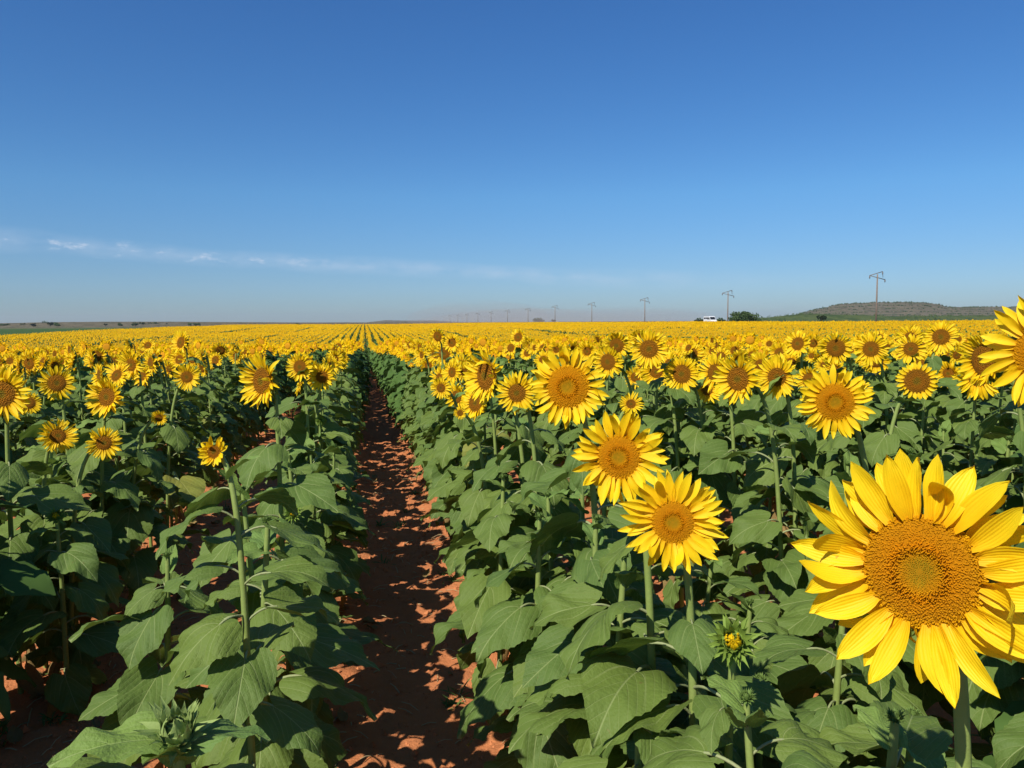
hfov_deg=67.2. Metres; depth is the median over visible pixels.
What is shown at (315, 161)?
sky
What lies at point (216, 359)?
sunflower
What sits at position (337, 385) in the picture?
sunflower
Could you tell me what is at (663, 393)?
sunflower
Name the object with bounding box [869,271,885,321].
power pole
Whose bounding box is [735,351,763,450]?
sunflower
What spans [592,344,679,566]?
sunflower
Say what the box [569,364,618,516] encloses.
sunflower
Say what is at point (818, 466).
sunflower
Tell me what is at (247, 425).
sunflower
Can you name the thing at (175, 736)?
sunflower
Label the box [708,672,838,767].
sunflower
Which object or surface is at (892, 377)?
sunflower
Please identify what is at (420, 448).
sunflower
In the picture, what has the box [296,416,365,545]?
sunflower
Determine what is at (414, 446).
sunflower
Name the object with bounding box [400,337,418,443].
sunflower
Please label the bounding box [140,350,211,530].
sunflower
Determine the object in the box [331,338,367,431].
sunflower
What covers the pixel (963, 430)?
sunflower
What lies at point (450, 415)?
sunflower
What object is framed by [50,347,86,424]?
sunflower
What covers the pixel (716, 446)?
sunflower
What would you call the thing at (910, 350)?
sunflower
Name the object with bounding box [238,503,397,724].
sunflower
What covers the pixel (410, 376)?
sunflower
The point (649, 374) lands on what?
sunflower
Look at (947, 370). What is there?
sunflower
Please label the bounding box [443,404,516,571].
sunflower
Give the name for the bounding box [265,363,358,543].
sunflower
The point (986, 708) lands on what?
sunflower
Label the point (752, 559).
sunflower
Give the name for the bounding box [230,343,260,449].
sunflower
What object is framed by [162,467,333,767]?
sunflower
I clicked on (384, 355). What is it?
sunflower field
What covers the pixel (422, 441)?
sunflower
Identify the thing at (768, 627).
sunflower
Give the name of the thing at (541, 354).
sunflower
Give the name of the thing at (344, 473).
sunflower
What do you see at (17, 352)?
sunflower
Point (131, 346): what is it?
sunflower
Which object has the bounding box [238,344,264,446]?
sunflower
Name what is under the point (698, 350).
sunflower
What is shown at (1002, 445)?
sunflower
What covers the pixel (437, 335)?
sunflower
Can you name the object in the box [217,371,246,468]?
sunflower
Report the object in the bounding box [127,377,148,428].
sunflower
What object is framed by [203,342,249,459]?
sunflower
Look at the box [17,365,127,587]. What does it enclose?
sunflower
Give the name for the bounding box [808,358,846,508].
sunflower
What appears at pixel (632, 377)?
sunflower
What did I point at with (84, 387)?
sunflower
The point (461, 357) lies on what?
sunflower
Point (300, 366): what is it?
sunflower
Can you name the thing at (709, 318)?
white van
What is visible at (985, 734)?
sunflower
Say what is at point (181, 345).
sunflower
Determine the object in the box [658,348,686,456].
sunflower
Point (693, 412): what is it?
sunflower
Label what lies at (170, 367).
sunflower
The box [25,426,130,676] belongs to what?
sunflower
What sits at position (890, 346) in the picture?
sunflower
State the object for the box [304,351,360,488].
sunflower
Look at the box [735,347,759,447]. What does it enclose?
sunflower
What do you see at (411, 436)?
sunflower
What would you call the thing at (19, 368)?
sunflower
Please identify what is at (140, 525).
sunflower
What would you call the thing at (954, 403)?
sunflower
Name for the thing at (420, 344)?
sunflower
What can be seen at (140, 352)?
sunflower
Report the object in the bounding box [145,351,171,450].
sunflower
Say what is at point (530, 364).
sunflower
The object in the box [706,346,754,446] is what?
sunflower
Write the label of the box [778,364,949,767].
sunflower
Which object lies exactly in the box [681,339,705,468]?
sunflower
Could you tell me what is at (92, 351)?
sunflower
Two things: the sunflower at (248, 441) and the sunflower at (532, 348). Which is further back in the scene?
the sunflower at (248, 441)
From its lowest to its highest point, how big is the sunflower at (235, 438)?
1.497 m
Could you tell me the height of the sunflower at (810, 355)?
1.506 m
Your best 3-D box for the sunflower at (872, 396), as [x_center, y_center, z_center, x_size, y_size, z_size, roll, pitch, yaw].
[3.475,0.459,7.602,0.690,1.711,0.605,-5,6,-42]
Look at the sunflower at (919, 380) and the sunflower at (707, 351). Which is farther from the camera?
the sunflower at (707, 351)
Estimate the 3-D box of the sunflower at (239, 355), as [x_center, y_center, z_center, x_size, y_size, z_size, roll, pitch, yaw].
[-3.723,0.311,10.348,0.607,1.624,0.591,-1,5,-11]
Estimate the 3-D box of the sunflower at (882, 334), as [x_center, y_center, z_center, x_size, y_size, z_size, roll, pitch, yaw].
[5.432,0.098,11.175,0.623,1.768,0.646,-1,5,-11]
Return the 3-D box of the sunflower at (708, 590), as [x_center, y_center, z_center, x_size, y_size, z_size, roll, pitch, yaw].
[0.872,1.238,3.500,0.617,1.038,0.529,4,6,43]
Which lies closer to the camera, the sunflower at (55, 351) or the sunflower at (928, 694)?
the sunflower at (928, 694)
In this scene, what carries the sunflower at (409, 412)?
on the ground
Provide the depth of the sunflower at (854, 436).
7.25 m
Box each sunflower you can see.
[0,352,26,439]
[0,355,59,462]
[0,365,91,698]
[0,366,23,437]
[0,369,38,527]
[0,418,82,668]
[0,445,107,627]
[0,507,118,720]
[4,352,17,439]
[9,350,71,456]
[14,349,45,404]
[15,392,99,517]
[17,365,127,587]
[21,359,54,438]
[23,350,80,461]
[24,356,77,483]
[25,419,116,624]
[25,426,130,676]
[28,350,60,414]
[40,346,66,411]
[46,355,81,479]
[47,695,270,767]
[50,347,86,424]
[53,375,174,623]
[55,342,94,424]
[57,354,87,418]
[64,349,96,429]
[68,544,237,767]
[71,350,133,465]
[81,363,165,554]
[82,347,128,460]
[83,347,121,462]
[89,360,166,550]
[90,410,193,622]
[103,349,135,461]
[103,360,139,428]
[110,354,139,427]
[115,348,187,546]
[119,364,199,524]
[121,364,219,600]
[123,338,158,422]
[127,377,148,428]
[135,347,158,421]
[138,356,158,404]
[139,337,170,404]
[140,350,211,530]
[145,347,206,523]
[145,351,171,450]
[152,361,208,512]
[154,436,339,767]
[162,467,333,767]
[165,330,217,486]
[168,350,213,486]
[185,351,235,473]
[185,514,379,767]
[190,350,235,471]
[193,364,239,468]
[195,362,240,488]
[197,348,233,471]
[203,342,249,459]
[208,352,248,469]
[212,357,253,463]
[217,351,347,671]
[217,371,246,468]
[219,348,258,458]
[224,348,262,452]
[226,345,261,441]
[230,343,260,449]
[231,344,262,436]
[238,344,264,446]
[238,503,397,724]
[245,445,357,660]
[251,351,356,518]
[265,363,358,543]
[271,381,377,542]
[272,438,376,605]
[280,360,367,542]
[292,353,359,493]
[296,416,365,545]
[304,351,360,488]
[313,438,372,609]
[322,356,353,486]
[322,357,362,485]
[324,353,354,416]
[325,350,359,488]
[328,342,360,451]
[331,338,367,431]
[333,350,364,452]
[336,373,364,464]
[337,348,356,401]
[341,361,360,440]
[343,351,362,446]
[396,339,433,441]
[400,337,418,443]
[400,350,432,452]
[400,352,418,441]
[401,345,434,439]
[402,355,422,458]
[404,339,425,450]
[404,348,433,470]
[405,341,428,441]
[405,347,430,448]
[405,366,421,417]
[408,358,434,481]
[412,366,448,525]
[413,327,463,480]
[413,344,438,469]
[414,360,437,455]
[415,361,449,450]
[419,343,453,456]
[420,358,468,539]
[420,376,510,575]
[422,358,491,535]
[430,474,548,724]
[432,352,489,463]
[433,333,459,436]
[433,381,507,529]
[433,406,516,633]
[435,362,500,527]
[443,371,515,578]
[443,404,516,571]
[445,391,519,578]
[457,512,577,767]
[461,416,579,661]
[462,347,571,591]
[471,489,606,715]
[480,370,573,662]
[494,364,514,436]
[495,343,514,433]
[497,340,521,441]
[503,347,528,441]
[504,328,532,377]
[506,513,683,755]
[507,336,535,416]
[508,552,687,767]
[509,340,539,431]
[511,348,536,438]
[512,345,670,647]
[513,485,669,735]
[517,338,536,459]
[518,339,561,463]
[530,342,563,461]
[532,351,559,462]
[543,348,584,480]
[543,410,572,466]
[544,340,579,466]
[553,367,591,508]
[557,727,713,767]
[559,408,737,767]
[561,353,582,455]
[564,340,603,463]
[564,392,659,600]
[566,361,611,510]
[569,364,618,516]
[577,377,624,507]
[578,469,793,767]
[592,332,601,353]
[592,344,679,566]
[598,332,636,499]
[606,366,645,515]
[609,351,633,397]
[616,330,642,400]
[618,362,670,454]
[627,327,737,608]
[634,359,691,555]
[637,366,672,449]
[643,674,849,767]
[648,350,674,408]
[653,350,699,581]
[655,379,669,406]
[655,613,776,767]
[655,616,762,766]
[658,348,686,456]
[658,359,706,552]
[659,549,761,717]
[663,355,747,604]
[667,342,717,455]
[673,376,742,599]
[679,353,773,609]
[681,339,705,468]
[682,399,702,483]
[687,348,706,411]
[699,338,736,423]
[699,354,820,657]
[699,593,818,762]
[701,348,749,489]
[704,343,716,356]
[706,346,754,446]
[707,334,714,344]
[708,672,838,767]
[723,363,763,503]
[723,425,823,636]
[725,341,744,353]
[730,350,787,514]
[731,354,848,662]
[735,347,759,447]
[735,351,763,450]
[745,352,796,507]
[749,626,926,767]
[751,336,775,399]
[756,352,806,537]
[757,330,828,539]
[768,342,784,390]
[768,367,838,537]
[768,450,859,693]
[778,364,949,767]
[781,449,1023,767]
[791,352,827,468]
[792,347,809,418]
[797,334,821,392]
[802,356,830,476]
[803,341,856,454]
[806,349,818,371]
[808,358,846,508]
[812,361,938,501]
[816,331,897,508]
[819,704,991,767]
[824,381,890,508]
[833,352,891,456]
[838,447,953,622]
[845,334,867,377]
[850,359,884,440]
[852,331,929,471]
[853,331,878,376]
[853,700,953,767]
[861,352,900,438]
[868,333,937,467]
[869,381,956,469]
[870,339,899,413]
[877,331,892,362]
[880,325,935,458]
[885,333,905,378]
[890,350,905,404]
[893,319,965,474]
[897,662,973,722]
[901,342,949,407]
[907,353,941,471]
[912,419,977,479]
[922,370,1014,514]
[928,347,966,453]
[930,359,980,459]
[938,349,950,417]
[938,486,1002,743]
[945,353,997,479]
[946,383,1023,481]
[954,332,965,366]
[954,513,1023,760]
[955,331,1023,678]
[963,398,995,466]
[963,415,983,420]
[974,435,1022,515]
[976,333,1006,415]
[976,386,1018,472]
[976,394,1023,506]
[977,295,1023,767]
[988,384,1012,426]
[1001,426,1021,500]
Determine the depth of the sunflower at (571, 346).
8.62 m
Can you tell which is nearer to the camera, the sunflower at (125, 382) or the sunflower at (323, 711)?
the sunflower at (323, 711)
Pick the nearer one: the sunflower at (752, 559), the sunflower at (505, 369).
the sunflower at (752, 559)
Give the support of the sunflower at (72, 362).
on the ground
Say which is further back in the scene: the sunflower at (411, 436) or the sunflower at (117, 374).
the sunflower at (411, 436)
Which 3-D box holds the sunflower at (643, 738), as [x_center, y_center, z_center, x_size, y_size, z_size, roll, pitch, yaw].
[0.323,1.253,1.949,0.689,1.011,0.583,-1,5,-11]
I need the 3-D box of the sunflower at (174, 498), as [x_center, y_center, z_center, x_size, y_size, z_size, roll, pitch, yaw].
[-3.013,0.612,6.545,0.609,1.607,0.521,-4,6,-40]
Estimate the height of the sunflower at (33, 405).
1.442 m
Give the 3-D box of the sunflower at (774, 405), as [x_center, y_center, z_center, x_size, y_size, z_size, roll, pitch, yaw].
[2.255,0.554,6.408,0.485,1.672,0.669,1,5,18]
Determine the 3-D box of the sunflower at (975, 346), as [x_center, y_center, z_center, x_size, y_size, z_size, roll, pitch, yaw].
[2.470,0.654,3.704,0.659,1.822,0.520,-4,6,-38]
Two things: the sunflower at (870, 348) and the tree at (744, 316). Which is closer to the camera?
the sunflower at (870, 348)
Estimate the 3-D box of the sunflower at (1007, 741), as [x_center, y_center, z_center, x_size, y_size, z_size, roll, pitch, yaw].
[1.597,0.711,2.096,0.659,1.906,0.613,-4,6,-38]
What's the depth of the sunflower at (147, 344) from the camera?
10.67 m
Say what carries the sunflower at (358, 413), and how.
on the ground
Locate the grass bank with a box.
[736,314,997,321]
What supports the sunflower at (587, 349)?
on the ground
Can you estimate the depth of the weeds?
3.86 m
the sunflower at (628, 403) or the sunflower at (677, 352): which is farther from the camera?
the sunflower at (677, 352)
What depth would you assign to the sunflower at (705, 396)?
4.83 m
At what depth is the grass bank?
865.30 m
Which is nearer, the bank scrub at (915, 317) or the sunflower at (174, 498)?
the sunflower at (174, 498)
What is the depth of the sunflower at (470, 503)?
4.18 m
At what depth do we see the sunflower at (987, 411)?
7.42 m
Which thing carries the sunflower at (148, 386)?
on the ground
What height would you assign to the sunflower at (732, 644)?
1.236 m
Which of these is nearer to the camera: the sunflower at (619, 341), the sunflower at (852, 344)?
the sunflower at (619, 341)
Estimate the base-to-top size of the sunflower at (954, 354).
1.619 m
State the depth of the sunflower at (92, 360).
8.76 m
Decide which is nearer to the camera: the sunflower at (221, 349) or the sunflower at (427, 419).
the sunflower at (427, 419)
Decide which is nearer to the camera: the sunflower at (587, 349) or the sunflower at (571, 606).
the sunflower at (571, 606)
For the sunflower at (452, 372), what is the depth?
5.88 m
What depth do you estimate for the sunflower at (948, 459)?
4.66 m
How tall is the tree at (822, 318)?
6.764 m
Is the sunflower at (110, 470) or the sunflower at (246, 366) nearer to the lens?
the sunflower at (110, 470)
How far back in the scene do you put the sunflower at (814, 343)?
10.70 m
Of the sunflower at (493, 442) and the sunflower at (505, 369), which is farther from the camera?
the sunflower at (505, 369)
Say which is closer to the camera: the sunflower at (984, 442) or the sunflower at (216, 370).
the sunflower at (984, 442)
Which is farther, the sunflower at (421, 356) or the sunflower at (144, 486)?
the sunflower at (421, 356)
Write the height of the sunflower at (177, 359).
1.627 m
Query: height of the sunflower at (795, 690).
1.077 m
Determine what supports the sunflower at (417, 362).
on the ground
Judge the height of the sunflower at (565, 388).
1.819 m
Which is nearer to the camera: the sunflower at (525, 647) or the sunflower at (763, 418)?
the sunflower at (525, 647)
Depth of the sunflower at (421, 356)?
8.39 m
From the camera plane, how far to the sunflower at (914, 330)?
6.74 m
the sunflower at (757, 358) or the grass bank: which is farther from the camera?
the grass bank
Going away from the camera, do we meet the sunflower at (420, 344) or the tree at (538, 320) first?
the sunflower at (420, 344)
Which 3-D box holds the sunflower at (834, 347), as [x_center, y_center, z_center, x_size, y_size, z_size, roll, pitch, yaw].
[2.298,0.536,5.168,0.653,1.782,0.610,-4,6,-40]
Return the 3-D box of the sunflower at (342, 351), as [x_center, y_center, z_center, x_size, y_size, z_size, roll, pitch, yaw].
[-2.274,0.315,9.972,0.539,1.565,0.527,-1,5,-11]
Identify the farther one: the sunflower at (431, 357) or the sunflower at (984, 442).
the sunflower at (431, 357)
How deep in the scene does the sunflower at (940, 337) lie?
5.05 m
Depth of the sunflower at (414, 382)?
10.24 m
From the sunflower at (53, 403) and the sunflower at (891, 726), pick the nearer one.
the sunflower at (891, 726)
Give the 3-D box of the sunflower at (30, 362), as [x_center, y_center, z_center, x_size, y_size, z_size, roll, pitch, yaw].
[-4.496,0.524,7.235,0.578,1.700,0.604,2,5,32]
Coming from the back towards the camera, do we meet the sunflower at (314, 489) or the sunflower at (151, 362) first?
the sunflower at (151, 362)
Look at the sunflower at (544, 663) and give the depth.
2.40 m
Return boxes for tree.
[533,318,544,321]
[728,311,761,321]
[816,315,826,320]
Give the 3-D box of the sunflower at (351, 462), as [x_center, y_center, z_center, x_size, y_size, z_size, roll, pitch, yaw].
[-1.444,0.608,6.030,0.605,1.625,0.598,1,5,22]
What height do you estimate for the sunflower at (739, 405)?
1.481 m
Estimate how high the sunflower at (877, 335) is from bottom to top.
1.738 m
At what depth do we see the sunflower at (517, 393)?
3.45 m
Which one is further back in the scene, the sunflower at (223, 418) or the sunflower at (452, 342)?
the sunflower at (223, 418)
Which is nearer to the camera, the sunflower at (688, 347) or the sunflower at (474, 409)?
the sunflower at (474, 409)
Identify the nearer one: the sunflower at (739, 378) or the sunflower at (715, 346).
the sunflower at (739, 378)
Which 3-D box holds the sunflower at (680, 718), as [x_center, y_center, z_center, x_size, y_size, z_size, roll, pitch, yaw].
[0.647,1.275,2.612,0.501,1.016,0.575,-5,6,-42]
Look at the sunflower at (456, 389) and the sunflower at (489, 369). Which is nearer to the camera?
the sunflower at (489, 369)
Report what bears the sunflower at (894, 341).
on the ground
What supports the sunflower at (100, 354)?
on the ground
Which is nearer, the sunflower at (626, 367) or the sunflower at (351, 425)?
the sunflower at (351, 425)
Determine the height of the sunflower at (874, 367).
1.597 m
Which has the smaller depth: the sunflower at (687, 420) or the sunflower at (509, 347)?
the sunflower at (687, 420)
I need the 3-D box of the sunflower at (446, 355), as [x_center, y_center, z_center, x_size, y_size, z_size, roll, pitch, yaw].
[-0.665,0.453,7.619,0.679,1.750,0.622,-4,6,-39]
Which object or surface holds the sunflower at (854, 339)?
on the ground
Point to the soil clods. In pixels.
(26, 729)
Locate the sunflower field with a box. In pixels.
[0,319,1023,767]
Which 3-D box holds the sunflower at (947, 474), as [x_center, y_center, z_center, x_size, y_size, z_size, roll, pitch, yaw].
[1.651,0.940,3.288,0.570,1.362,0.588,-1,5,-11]
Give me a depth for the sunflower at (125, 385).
9.47 m
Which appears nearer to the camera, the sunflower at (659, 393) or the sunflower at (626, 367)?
the sunflower at (659, 393)
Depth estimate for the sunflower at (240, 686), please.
1.98 m
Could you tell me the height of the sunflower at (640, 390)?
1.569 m
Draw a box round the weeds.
[0,488,473,767]
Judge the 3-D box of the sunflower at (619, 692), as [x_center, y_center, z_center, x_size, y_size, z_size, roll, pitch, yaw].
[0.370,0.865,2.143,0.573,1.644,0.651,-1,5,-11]
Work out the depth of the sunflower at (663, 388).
6.00 m
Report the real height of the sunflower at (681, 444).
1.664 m
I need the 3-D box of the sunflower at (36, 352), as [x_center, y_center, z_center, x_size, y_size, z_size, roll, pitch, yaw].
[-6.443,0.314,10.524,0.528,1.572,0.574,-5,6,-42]
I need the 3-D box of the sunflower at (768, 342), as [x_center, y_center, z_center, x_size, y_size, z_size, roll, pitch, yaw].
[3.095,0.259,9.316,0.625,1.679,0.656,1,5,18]
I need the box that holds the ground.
[0,321,1022,767]
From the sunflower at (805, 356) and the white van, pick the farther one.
the white van
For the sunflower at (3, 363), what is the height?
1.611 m
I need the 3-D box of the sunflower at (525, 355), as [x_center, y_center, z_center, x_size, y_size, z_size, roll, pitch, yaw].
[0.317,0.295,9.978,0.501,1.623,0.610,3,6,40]
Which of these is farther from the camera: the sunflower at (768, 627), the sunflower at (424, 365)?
the sunflower at (424, 365)
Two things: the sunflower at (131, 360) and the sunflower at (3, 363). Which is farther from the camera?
the sunflower at (3, 363)
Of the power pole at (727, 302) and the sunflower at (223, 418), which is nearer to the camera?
the sunflower at (223, 418)
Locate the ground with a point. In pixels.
(418, 679)
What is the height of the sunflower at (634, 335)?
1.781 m
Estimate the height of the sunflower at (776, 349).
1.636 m
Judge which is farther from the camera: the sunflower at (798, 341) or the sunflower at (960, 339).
the sunflower at (960, 339)
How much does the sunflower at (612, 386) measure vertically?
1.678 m
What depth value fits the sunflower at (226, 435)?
8.57 m
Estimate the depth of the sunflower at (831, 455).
5.44 m
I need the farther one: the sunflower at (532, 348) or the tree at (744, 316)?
the tree at (744, 316)
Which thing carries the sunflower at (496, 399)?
on the ground
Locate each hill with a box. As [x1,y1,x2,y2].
[374,320,450,321]
[805,302,1016,315]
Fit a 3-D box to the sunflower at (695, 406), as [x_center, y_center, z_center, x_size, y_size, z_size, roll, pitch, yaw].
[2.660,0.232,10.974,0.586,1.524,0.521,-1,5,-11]
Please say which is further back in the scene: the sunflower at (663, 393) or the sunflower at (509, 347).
the sunflower at (509, 347)
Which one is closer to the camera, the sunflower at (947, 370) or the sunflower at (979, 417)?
the sunflower at (947, 370)
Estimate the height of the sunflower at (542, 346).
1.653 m
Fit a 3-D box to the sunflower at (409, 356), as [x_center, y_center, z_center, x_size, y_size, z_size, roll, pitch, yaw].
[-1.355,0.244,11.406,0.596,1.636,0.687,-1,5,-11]
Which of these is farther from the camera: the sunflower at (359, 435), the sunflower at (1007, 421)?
the sunflower at (359, 435)
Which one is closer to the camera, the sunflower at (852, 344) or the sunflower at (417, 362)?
the sunflower at (852, 344)
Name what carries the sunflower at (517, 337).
on the ground
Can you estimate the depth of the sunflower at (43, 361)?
7.64 m
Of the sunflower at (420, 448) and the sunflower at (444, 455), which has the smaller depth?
the sunflower at (444, 455)
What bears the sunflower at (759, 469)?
on the ground
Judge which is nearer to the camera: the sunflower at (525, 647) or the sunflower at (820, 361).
the sunflower at (525, 647)
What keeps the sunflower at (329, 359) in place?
on the ground
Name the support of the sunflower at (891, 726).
on the ground
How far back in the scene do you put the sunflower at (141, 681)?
2.87 m
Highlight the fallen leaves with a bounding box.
[6,458,452,743]
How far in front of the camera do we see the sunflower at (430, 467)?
6.30 m
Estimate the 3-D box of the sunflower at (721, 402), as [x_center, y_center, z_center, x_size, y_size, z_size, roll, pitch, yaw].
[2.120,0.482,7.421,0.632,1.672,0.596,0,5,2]
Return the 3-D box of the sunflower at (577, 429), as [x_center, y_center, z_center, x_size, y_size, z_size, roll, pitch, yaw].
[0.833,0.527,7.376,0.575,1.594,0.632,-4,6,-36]
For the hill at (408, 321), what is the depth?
4093.80 m
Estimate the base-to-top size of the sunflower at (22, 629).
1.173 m
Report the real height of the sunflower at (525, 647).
1.292 m
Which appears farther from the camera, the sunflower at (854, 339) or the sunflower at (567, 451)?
the sunflower at (854, 339)
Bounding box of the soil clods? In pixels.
[0,434,565,767]
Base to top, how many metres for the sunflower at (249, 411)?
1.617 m
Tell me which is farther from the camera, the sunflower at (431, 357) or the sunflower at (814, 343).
the sunflower at (814, 343)
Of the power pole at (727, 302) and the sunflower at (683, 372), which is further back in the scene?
the power pole at (727, 302)
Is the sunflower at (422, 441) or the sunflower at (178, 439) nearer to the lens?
the sunflower at (178, 439)
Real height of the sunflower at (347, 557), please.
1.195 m
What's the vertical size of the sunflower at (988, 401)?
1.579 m
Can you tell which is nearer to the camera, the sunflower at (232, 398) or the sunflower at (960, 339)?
the sunflower at (232, 398)
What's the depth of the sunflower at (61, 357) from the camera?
11.11 m
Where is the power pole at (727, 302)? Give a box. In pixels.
[722,290,733,320]
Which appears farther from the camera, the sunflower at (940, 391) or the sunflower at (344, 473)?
the sunflower at (940, 391)
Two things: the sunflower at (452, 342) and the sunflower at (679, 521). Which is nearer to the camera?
the sunflower at (679, 521)
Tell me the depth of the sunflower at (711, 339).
10.65 m
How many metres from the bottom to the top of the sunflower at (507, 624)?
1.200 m
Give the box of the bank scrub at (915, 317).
[759,312,994,321]
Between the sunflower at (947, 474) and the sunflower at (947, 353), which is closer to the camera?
the sunflower at (947, 474)
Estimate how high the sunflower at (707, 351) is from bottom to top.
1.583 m
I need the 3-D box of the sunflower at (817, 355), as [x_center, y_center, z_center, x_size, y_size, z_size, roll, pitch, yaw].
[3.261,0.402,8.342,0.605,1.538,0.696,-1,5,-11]
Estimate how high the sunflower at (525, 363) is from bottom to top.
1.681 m
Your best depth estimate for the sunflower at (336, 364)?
7.23 m
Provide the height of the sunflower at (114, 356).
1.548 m
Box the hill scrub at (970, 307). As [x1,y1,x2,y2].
[799,301,1016,315]
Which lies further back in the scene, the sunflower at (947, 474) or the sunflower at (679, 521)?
the sunflower at (947, 474)
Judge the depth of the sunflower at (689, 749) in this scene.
1.56 m
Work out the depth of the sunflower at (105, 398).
4.36 m
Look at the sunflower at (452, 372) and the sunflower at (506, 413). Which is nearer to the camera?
the sunflower at (452, 372)
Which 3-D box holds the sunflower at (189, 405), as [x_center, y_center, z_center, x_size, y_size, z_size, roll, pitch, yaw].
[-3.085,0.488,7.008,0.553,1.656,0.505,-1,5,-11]
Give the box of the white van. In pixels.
[703,316,716,321]
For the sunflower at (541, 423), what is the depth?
8.78 m
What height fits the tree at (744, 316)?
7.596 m
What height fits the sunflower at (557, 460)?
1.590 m
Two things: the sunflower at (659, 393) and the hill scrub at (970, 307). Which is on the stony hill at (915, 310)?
the hill scrub at (970, 307)
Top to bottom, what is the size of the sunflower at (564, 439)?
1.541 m
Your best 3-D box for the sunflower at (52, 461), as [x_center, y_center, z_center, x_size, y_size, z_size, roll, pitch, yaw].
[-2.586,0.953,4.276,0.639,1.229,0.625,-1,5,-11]
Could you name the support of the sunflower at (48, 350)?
on the ground
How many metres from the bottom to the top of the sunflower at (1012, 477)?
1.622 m
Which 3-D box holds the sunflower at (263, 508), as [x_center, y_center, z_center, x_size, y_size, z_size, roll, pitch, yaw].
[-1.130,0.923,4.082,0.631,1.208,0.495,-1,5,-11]
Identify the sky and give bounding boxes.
[0,0,1023,322]
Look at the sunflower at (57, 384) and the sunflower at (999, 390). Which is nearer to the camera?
the sunflower at (57, 384)
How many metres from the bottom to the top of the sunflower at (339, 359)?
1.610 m
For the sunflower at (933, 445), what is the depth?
4.89 m
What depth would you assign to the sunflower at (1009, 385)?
8.99 m
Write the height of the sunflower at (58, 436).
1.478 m
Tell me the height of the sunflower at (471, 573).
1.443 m
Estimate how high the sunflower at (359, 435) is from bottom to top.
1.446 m
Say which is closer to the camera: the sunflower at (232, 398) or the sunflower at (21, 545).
the sunflower at (21, 545)
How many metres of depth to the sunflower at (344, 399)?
7.62 m
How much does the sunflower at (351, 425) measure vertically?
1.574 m
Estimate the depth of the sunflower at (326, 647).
2.46 m
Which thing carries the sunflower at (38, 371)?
on the ground
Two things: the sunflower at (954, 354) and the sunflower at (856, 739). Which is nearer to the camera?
the sunflower at (856, 739)
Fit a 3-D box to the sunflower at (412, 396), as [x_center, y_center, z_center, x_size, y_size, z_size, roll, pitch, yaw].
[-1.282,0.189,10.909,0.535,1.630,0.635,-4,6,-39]
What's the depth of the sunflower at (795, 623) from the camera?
3.48 m
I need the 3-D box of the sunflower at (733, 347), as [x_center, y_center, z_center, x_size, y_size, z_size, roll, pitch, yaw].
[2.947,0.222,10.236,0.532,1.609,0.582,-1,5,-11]
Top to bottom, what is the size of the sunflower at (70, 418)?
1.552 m
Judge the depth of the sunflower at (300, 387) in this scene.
5.49 m
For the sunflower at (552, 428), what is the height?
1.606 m
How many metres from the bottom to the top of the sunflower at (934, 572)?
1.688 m
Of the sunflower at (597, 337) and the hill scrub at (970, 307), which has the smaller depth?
the sunflower at (597, 337)
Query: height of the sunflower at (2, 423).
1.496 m
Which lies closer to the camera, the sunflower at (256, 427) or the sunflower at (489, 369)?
the sunflower at (489, 369)
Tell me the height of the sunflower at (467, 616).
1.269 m
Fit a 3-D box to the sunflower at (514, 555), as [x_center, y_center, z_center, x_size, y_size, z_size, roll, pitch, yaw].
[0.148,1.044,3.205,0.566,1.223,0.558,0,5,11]
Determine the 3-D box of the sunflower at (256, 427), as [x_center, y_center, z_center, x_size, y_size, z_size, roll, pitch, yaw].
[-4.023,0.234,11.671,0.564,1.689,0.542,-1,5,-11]
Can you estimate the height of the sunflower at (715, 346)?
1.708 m
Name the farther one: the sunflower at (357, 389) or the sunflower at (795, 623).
the sunflower at (357, 389)
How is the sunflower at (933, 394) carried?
on the ground
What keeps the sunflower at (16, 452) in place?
on the ground
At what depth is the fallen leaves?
4.01 m
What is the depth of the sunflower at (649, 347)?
4.66 m
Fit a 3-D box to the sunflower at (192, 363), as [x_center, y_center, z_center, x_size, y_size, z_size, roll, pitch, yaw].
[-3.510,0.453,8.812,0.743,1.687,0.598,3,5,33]
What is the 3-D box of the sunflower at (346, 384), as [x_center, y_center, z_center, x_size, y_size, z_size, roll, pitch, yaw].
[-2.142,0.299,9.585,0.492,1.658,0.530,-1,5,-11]
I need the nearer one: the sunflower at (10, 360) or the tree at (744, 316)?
the sunflower at (10, 360)

